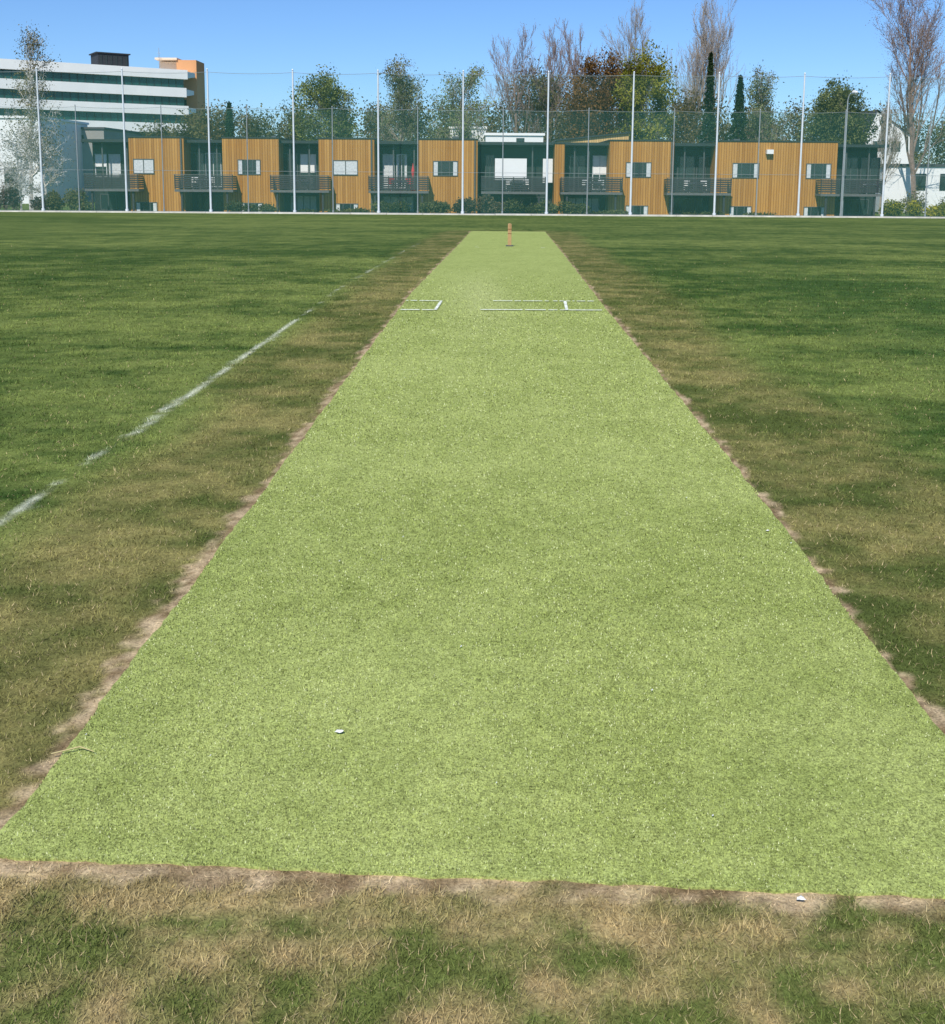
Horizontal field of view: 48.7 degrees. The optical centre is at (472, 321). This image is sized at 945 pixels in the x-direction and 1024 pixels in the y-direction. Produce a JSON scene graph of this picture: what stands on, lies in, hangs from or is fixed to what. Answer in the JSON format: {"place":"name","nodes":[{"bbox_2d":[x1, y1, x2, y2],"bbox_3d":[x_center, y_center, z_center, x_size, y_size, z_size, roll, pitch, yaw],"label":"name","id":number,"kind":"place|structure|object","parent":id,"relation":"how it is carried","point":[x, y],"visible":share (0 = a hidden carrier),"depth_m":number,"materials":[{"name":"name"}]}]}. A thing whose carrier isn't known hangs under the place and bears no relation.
{"place":"outdoors","nodes":[
{"label":"outdoors","id":0,"kind":"place"},
{"bbox_2d":[95,153,606,187],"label":"window","id":1,"kind":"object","parent":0,"point":[221,170],"visible":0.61,"depth_m":83.04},
{"bbox_2d":[0,202,944,1023],"bbox_3d":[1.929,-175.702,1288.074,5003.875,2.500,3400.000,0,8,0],"label":"grass field","id":2,"kind":"structure","parent":0,"point":[326,236],"depth_m":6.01,"materials":[{"name":"plant"}]},
{"bbox_2d":[0,174,48,210],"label":"garden shrub","id":3,"kind":"object","parent":2,"relation":"on","point":[14,203],"visible":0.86,"depth_m":76.31,"materials":[{"name":"green plant"}]},
{"bbox_2d":[0,121,52,209],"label":"birch tree","id":4,"kind":"object","parent":2,"relation":"on","point":[18,156],"visible":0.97,"depth_m":75.81,"materials":[{"name":"grey plant"}]},
{"bbox_2d":[0,114,74,209],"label":"birch tree","id":5,"kind":"object","parent":2,"relation":"on","point":[32,141],"visible":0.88,"depth_m":76.82,"materials":[{"name":"grey plant"}]},
{"bbox_2d":[0,21,75,209],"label":"birch tree","id":6,"kind":"object","parent":2,"relation":"on","point":[31,84],"visible":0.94,"depth_m":78.63,"materials":[{"name":"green plant"}]},
{"bbox_2d":[0,118,86,203],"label":"walls","id":7,"kind":"structure","parent":2,"relation":"on","point":[71,174],"depth_m":115.78,"materials":[{"name":"white paint"}]},
{"bbox_2d":[5,168,16,181],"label":"window panes","id":8,"kind":"object","parent":7,"relation":"in","point":[11,177],"visible":0.21,"depth_m":110.90,"materials":[{"name":"grey glass"}]},
{"bbox_2d":[0,116,88,124],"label":"roof edge","id":9,"kind":"object","parent":7,"relation":"on","point":[72,121],"visible":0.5,"depth_m":114.99,"materials":[{"name":"grey metal"}]},
{"bbox_2d":[44,185,93,210],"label":"garden shrub","id":10,"kind":"object","parent":2,"relation":"on","point":[70,199],"visible":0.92,"depth_m":76.35,"materials":[{"name":"green plant"}]},
{"bbox_2d":[0,69,184,135],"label":"windows","id":11,"kind":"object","parent":2,"relation":"on","point":[130,117],"visible":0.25,"depth_m":188.26,"materials":[{"name":"green glass"}]},
{"bbox_2d":[2,69,177,135],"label":"mullions","id":12,"kind":"object","parent":11,"relation":"attached to","point":[101,96],"visible":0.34,"depth_m":189.02,"materials":[{"name":"black metal"}]},
{"bbox_2d":[0,58,188,132],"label":"spandrel bands","id":13,"kind":"object","parent":11,"relation":"attached to","point":[61,67],"visible":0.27,"depth_m":188.08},
{"bbox_2d":[89,52,130,65],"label":"roof plant room","id":14,"kind":"object","parent":13,"relation":"on","point":[95,57],"visible":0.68,"depth_m":192.11,"materials":[{"name":"black metal"}]},
{"bbox_2d":[100,55,127,65],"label":"vents","id":15,"kind":"object","parent":14,"relation":"attached to","point":[111,62],"visible":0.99,"depth_m":192.02,"materials":[{"name":"black metal"}]},
{"bbox_2d":[186,72,195,126],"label":"tapered balcony ends","id":16,"kind":"object","parent":13,"relation":"attached to","point":[190,92],"visible":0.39,"depth_m":197.30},
{"bbox_2d":[81,129,140,201],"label":"walls","id":17,"kind":"structure","parent":2,"relation":"on","point":[87,152],"depth_m":122.63,"materials":[{"name":"white paint"}]},
{"bbox_2d":[81,127,142,133],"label":"roof edge","id":18,"kind":"object","parent":17,"relation":"on","point":[121,130],"visible":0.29,"depth_m":123.98,"materials":[{"name":"grey metal"}]},
{"bbox_2d":[155,58,205,132],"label":"office stair tower","id":19,"kind":"structure","parent":2,"relation":"on","point":[196,84],"depth_m":200.22,"materials":[{"name":"orange paint"}]},
{"bbox_2d":[224,101,234,136],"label":"tree","id":20,"kind":"object","parent":2,"relation":"on","point":[229,126],"visible":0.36,"depth_m":115.90,"materials":[{"name":"green plant"}]},
{"bbox_2d":[224,200,277,211],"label":"garden shrub","id":21,"kind":"object","parent":2,"relation":"on","point":[239,206],"visible":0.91,"depth_m":75.40,"materials":[{"name":"green plant"}]},
{"bbox_2d":[285,62,363,140],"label":"deciduous tree","id":22,"kind":"object","parent":2,"relation":"on","point":[328,93],"visible":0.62,"depth_m":108.61,"materials":[{"name":"green plant"}]},
{"bbox_2d":[297,207,369,212],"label":"garden shrub","id":23,"kind":"object","parent":2,"relation":"on","point":[359,210],"visible":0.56,"depth_m":75.43,"materials":[{"name":"green plant"}]},
{"bbox_2d":[359,54,447,140],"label":"deciduous tree","id":24,"kind":"object","parent":2,"relation":"on","point":[398,95],"visible":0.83,"depth_m":109.89,"materials":[{"name":"green plant"}]},
{"bbox_2d":[370,199,452,213],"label":"garden shrub","id":25,"kind":"object","parent":2,"relation":"on","point":[399,206],"visible":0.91,"depth_m":75.33,"materials":[{"name":"green plant"}]},
{"bbox_2d":[423,62,499,141],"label":"deciduous tree","id":26,"kind":"object","parent":2,"relation":"on","point":[455,113],"visible":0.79,"depth_m":109.80,"materials":[{"name":"green plant"}]},
{"bbox_2d":[450,128,485,141],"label":"walls","id":27,"kind":"structure","parent":2,"relation":"on","point":[472,133],"depth_m":110.32,"materials":[{"name":"white paint"}]},
{"bbox_2d":[449,126,486,129],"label":"roof edge","id":28,"kind":"object","parent":27,"relation":"on","point":[471,127],"visible":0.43,"depth_m":110.08,"materials":[{"name":"white paint"}]},
{"bbox_2d":[0,231,944,898],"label":"cricket pitch","id":29,"kind":"object","parent":2,"relation":"on","point":[480,577],"visible":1,"depth_m":3.69,"materials":[{"name":"plant"}]},
{"bbox_2d":[51,746,93,753],"bbox_3d":[-1.193,1.282,3.124,0.126,0.010,0.027,0,8,-5],"label":"dry grass stalk","id":30,"kind":"object","parent":29,"relation":"on","point":[70,749],"visible":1,"depth_m":3.12,"materials":[{"name":"plant"}]},
{"bbox_2d":[506,223,512,245],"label":"cricket stumps","id":31,"kind":"object","parent":29,"relation":"on","point":[509,233],"visible":1,"depth_m":28.13,"materials":[{"name":"brown wood"}]},
{"bbox_2d":[0,211,944,217],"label":"field edging kerb","id":32,"kind":"structure","parent":2,"relation":"on","point":[482,214],"depth_m":69.13,"materials":[{"name":"white concrete"}]},
{"bbox_2d":[0,105,944,215],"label":"ball stop fence","id":33,"kind":"object","parent":2,"relation":"on","point":[587,173],"visible":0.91,"depth_m":73.17,"materials":[{"name":"metal"}]},
{"bbox_2d":[451,193,505,213],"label":"garden shrub","id":34,"kind":"object","parent":2,"relation":"on","point":[487,207],"visible":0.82,"depth_m":75.34,"materials":[{"name":"green plant"}]},
{"bbox_2d":[15,67,944,216],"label":"ball stop fence","id":35,"kind":"object","parent":2,"relation":"on","point":[462,203],"visible":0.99,"depth_m":69.03,"materials":[{"name":"metal"}]},
{"bbox_2d":[128,137,837,215],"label":"wood-clad wall","id":36,"kind":"structure","parent":2,"relation":"on","point":[777,190],"depth_m":81.21,"materials":[{"name":"orange wood"}]},
{"bbox_2d":[180,138,672,214],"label":"downpipes","id":37,"kind":"object","parent":36,"relation":"attached to","point":[474,169],"visible":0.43,"depth_m":81.01,"materials":[{"name":"grey metal"}]},
{"bbox_2d":[127,136,838,143],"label":"timber roof caps","id":38,"kind":"object","parent":36,"relation":"on","point":[477,139],"visible":0.38,"depth_m":80.77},
{"bbox_2d":[552,132,630,142],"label":"sloping roof","id":39,"kind":"structure","parent":36,"relation":"on","point":[605,137],"depth_m":88.69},
{"bbox_2d":[766,150,773,153],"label":"wall box lamp","id":40,"kind":"object","parent":36,"relation":"attached to","point":[769,151],"visible":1,"depth_m":80.55,"materials":[{"name":"white paint"}]},
{"bbox_2d":[84,175,882,192],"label":"balcony slats","id":41,"kind":"object","parent":2,"relation":"on","point":[371,181],"visible":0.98,"depth_m":79.99,"materials":[{"name":"grey metal"}]},
{"bbox_2d":[410,165,415,190],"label":"folded parasol","id":42,"kind":"object","parent":41,"relation":"on","point":[412,171],"visible":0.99,"depth_m":80.40,"materials":[{"name":"red fabric"}]},
{"bbox_2d":[101,142,869,193],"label":"window posts","id":43,"kind":"object","parent":41,"relation":"on","point":[414,162],"depth_m":81.96,"materials":[{"name":"grey metal"}]},
{"bbox_2d":[122,174,882,179],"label":"balcony top rails","id":44,"kind":"object","parent":41,"relation":"on","point":[488,176],"visible":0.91,"depth_m":79.89,"materials":[{"name":"grey metal"}]},
{"bbox_2d":[92,142,877,215],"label":"dark wall volumes","id":45,"kind":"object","parent":2,"relation":"on","point":[520,152],"depth_m":83.03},
{"bbox_2d":[85,188,881,196],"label":"balcony slabs","id":46,"kind":"structure","parent":45,"relation":"attached to","point":[482,192],"depth_m":80.10,"materials":[{"name":"grey concrete"}]},
{"bbox_2d":[81,139,888,147],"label":"flat roof fascias","id":47,"kind":"object","parent":45,"relation":"on","point":[488,143],"visible":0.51,"depth_m":81.36,"materials":[{"name":"grey metal"}]},
{"bbox_2d":[485,135,542,141],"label":"walls","id":48,"kind":"structure","parent":45,"relation":"on","point":[498,138],"depth_m":106.44,"materials":[{"name":"white paint"}]},
{"bbox_2d":[484,133,544,136],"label":"roof edge","id":49,"kind":"object","parent":48,"relation":"on","point":[526,134],"visible":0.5,"depth_m":106.24,"materials":[{"name":"white metal"}]},
{"bbox_2d":[100,153,880,215],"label":"window frames","id":50,"kind":"structure","parent":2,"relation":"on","point":[515,197],"depth_m":82.97,"materials":[{"name":"metal"}]},
{"bbox_2d":[96,154,605,172],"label":"blinds","id":51,"kind":"object","parent":50,"relation":"attached to","point":[304,158],"visible":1,"depth_m":83.04,"materials":[{"name":"white paint"}]},
{"bbox_2d":[109,155,830,215],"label":"curtains","id":52,"kind":"object","parent":50,"relation":"attached to","point":[309,201],"visible":0.72,"depth_m":81.56,"materials":[{"name":"white fabric"}]},
{"bbox_2d":[96,153,879,215],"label":"window panes","id":53,"kind":"object","parent":50,"relation":"in","point":[581,161],"visible":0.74,"depth_m":83.11,"materials":[{"name":"grey glass"}]},
{"bbox_2d":[495,158,552,182],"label":"white awning screens","id":54,"kind":"object","parent":50,"relation":"attached to","point":[515,168],"visible":0.75,"depth_m":81.83,"materials":[{"name":"fabric"}]},
{"bbox_2d":[479,22,554,132],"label":"bare tree","id":55,"kind":"object","parent":2,"relation":"on","point":[505,90],"visible":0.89,"depth_m":120.64,"materials":[{"name":"brown plant"}]},
{"bbox_2d":[131,56,944,163],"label":"distant tree belt","id":56,"kind":"object","parent":2,"relation":"on","point":[687,121],"visible":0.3,"depth_m":122.57,"materials":[{"name":"green plant"}]},
{"bbox_2d":[501,199,590,213],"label":"garden shrub","id":57,"kind":"object","parent":2,"relation":"on","point":[538,208],"visible":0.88,"depth_m":75.36,"materials":[{"name":"green plant"}]},
{"bbox_2d":[529,21,578,141],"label":"bare tree","id":58,"kind":"object","parent":2,"relation":"on","point":[559,64],"visible":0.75,"depth_m":122.99,"materials":[{"name":"brown plant"}]},
{"bbox_2d":[538,18,606,138],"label":"bare tree","id":59,"kind":"object","parent":2,"relation":"on","point":[568,45],"visible":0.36,"depth_m":122.98,"materials":[{"name":"brown plant"}]},
{"bbox_2d":[552,43,636,137],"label":"copper beech tree","id":60,"kind":"object","parent":2,"relation":"on","point":[604,104],"visible":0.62,"depth_m":112.18,"materials":[{"name":"brown plant"}]},
{"bbox_2d":[591,209,627,213],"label":"garden shrub","id":61,"kind":"object","parent":2,"relation":"on","point":[610,212],"visible":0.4,"depth_m":75.40,"materials":[{"name":"green plant"}]},
{"bbox_2d":[600,0,667,127],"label":"bare tree","id":62,"kind":"object","parent":2,"relation":"on","point":[631,35],"visible":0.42,"depth_m":122.25,"materials":[{"name":"brown plant"}]},
{"bbox_2d":[608,37,681,139],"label":"maple tree","id":63,"kind":"object","parent":2,"relation":"on","point":[654,82],"visible":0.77,"depth_m":109.36,"materials":[{"name":"green plant"}]},
{"bbox_2d":[654,0,735,141],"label":"bare tree","id":64,"kind":"object","parent":2,"relation":"on","point":[697,86],"visible":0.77,"depth_m":125.78,"materials":[{"name":"brown plant"}]},
{"bbox_2d":[696,51,716,142],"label":"spruce tree","id":65,"kind":"object","parent":2,"relation":"on","point":[709,99],"visible":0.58,"depth_m":115.56,"materials":[{"name":"green plant"}]},
{"bbox_2d":[673,1,745,138],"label":"bare tree","id":66,"kind":"object","parent":2,"relation":"on","point":[721,48],"visible":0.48,"depth_m":127.75,"materials":[{"name":"brown plant"}]},
{"bbox_2d":[676,210,775,214],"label":"garden shrub","id":67,"kind":"object","parent":2,"relation":"on","point":[710,213],"visible":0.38,"depth_m":75.47,"materials":[{"name":"green plant"}]},
{"bbox_2d":[724,74,750,139],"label":"spruce tree","id":68,"kind":"object","parent":2,"relation":"on","point":[738,121],"visible":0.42,"depth_m":109.70,"materials":[{"name":"green plant"}]},
{"bbox_2d":[727,61,800,140],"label":"deciduous tree","id":69,"kind":"object","parent":2,"relation":"on","point":[759,96],"visible":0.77,"depth_m":113.57,"materials":[{"name":"green plant"}]},
{"bbox_2d":[798,74,879,143],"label":"round crowned tree","id":70,"kind":"object","parent":2,"relation":"on","point":[823,128],"visible":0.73,"depth_m":106.65,"materials":[{"name":"green plant"}]},
{"bbox_2d":[841,90,857,215],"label":"street lamp","id":71,"kind":"object","parent":2,"relation":"on","point":[854,92],"visible":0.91,"depth_m":76.95,"materials":[{"name":"metal"}]},
{"bbox_2d":[866,100,907,213],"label":"bare tree","id":72,"kind":"object","parent":2,"relation":"on","point":[882,134],"visible":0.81,"depth_m":90.41,"materials":[{"name":"grey plant"}]},
{"bbox_2d":[867,137,909,163],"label":"walls","id":73,"kind":"structure","parent":2,"relation":"on","point":[902,155],"depth_m":123.38,"materials":[{"name":"white paint"}]},
{"bbox_2d":[840,110,915,138],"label":"roof","id":74,"kind":"structure","parent":73,"relation":"on","point":[873,118],"depth_m":123.30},
{"bbox_2d":[867,111,909,137],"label":"gable","id":75,"kind":"structure","parent":73,"relation":"on","point":[878,124],"depth_m":123.01,"materials":[{"name":"white paint"}]},
{"bbox_2d":[874,141,919,151],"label":"windows","id":76,"kind":"structure","parent":73,"relation":"attached to","point":[916,148],"depth_m":123.23,"materials":[{"name":"grey glass"}]},
{"bbox_2d":[865,0,944,199],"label":"bare tree","id":77,"kind":"object","parent":2,"relation":"on","point":[911,95],"visible":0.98,"depth_m":95.81,"materials":[{"name":"brown plant"}]},
{"bbox_2d":[875,164,944,211],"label":"building","id":78,"kind":"structure","parent":2,"relation":"on","point":[896,187],"depth_m":99.09,"materials":[{"name":"paint"}]},
{"bbox_2d":[915,174,944,189],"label":"window panes","id":79,"kind":"structure","parent":78,"relation":"in","point":[920,178],"depth_m":99.01,"materials":[{"name":"teal glass"}]},
{"bbox_2d":[916,174,944,189],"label":"window frames","id":80,"kind":"structure","parent":78,"relation":"in","point":[940,174],"depth_m":99.05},
{"bbox_2d":[876,198,944,216],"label":"yellow flowering shrub","id":81,"kind":"object","parent":2,"relation":"on","point":[892,207],"visible":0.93,"depth_m":76.33,"materials":[{"name":"green plant"}]},
{"bbox_2d":[900,186,944,215],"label":"garden shrub","id":82,"kind":"object","parent":2,"relation":"on","point":[918,201],"visible":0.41,"depth_m":85.32,"materials":[{"name":"green plant"}]},
{"bbox_2d":[0,0,944,163],"label":"sky","id":83,"kind":"structure","parent":0,"point":[818,39],"materials":[{"name":"blue"}]},
{"bbox_2d":[84,174,882,215],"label":"balcony posts","id":84,"kind":"object","parent":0,"point":[277,202],"visible":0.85,"depth_m":80.32,"materials":[{"name":"grey metal"}]}
]}

